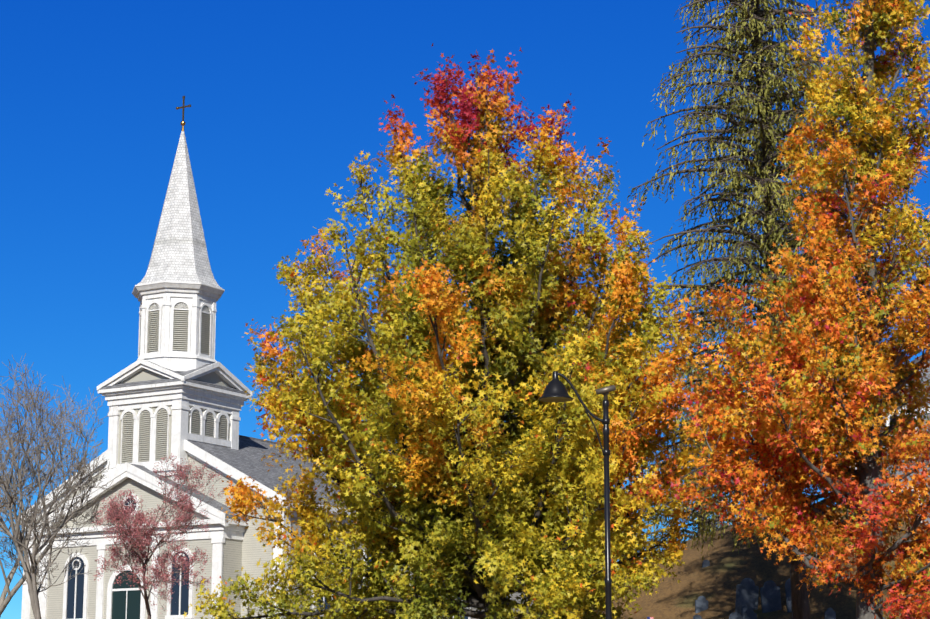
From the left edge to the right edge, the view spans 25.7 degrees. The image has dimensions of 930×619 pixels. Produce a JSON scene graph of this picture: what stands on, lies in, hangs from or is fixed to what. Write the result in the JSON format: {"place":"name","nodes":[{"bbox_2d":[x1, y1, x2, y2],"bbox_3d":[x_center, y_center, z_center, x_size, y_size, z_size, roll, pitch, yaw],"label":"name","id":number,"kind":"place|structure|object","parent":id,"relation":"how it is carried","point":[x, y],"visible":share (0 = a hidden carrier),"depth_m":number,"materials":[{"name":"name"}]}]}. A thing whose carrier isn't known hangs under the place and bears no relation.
{"place":"outdoors","nodes":[
{"label":"outdoors","id":0,"kind":"place"},
{"bbox_2d":[0,0,929,618],"label":"sky","id":1,"kind":"structure","parent":0,"point":[283,96],"materials":[{"name":"blue"}]},
{"bbox_2d":[514,508,929,618],"bbox_3d":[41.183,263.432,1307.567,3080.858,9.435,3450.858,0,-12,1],"label":"terrain ground","id":2,"kind":"structure","parent":0,"point":[722,576],"depth_m":64.24,"materials":[{"name":"brown soil"}]},
{"bbox_2d":[0,354,112,618],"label":"bare tree branches","id":3,"kind":"object","parent":2,"relation":"on","point":[31,573],"visible":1,"depth_m":41.82,"materials":[{"name":"brown plant"}]},
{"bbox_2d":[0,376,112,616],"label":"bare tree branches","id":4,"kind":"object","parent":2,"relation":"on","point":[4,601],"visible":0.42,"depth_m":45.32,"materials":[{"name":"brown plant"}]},
{"bbox_2d":[92,453,223,618],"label":"crab apple tree branches","id":5,"kind":"object","parent":2,"relation":"on","point":[145,597],"visible":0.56,"depth_m":70.55,"materials":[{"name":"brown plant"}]},
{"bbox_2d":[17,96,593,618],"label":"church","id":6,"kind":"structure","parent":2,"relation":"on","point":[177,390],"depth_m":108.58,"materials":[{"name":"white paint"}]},
{"bbox_2d":[183,43,725,618],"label":"sweetgum tree","id":7,"kind":"object","parent":2,"relation":"on","point":[411,409],"depth_m":46.54,"materials":[{"name":"yellow plant"}]},
{"bbox_2d":[538,371,615,618],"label":"street lamp","id":8,"kind":"object","parent":2,"relation":"on","point":[555,390],"visible":1,"depth_m":35.62,"materials":[{"name":"black metal"}]},
{"bbox_2d":[603,324,751,567],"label":"tree","id":9,"kind":"object","parent":2,"relation":"on","point":[693,370],"depth_m":82.39,"materials":[{"name":"plant"}]},
{"bbox_2d":[609,0,929,618],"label":"hemlock tree","id":10,"kind":"object","parent":2,"relation":"on","point":[734,185],"depth_m":50.49,"materials":[{"name":"green plant"}]},
{"bbox_2d":[693,560,884,618],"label":"gravestones","id":11,"kind":"object","parent":2,"relation":"on","point":[747,594],"visible":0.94,"depth_m":62.25,"materials":[{"name":"stone"}]},
{"bbox_2d":[669,0,929,618],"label":"maple tree","id":12,"kind":"object","parent":2,"relation":"on","point":[830,419],"depth_m":42.52,"materials":[{"name":"orange plant"}]},
{"bbox_2d":[850,351,929,524],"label":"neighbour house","id":13,"kind":"structure","parent":2,"relation":"on","point":[889,419],"depth_m":85.75,"materials":[{"name":"white"}]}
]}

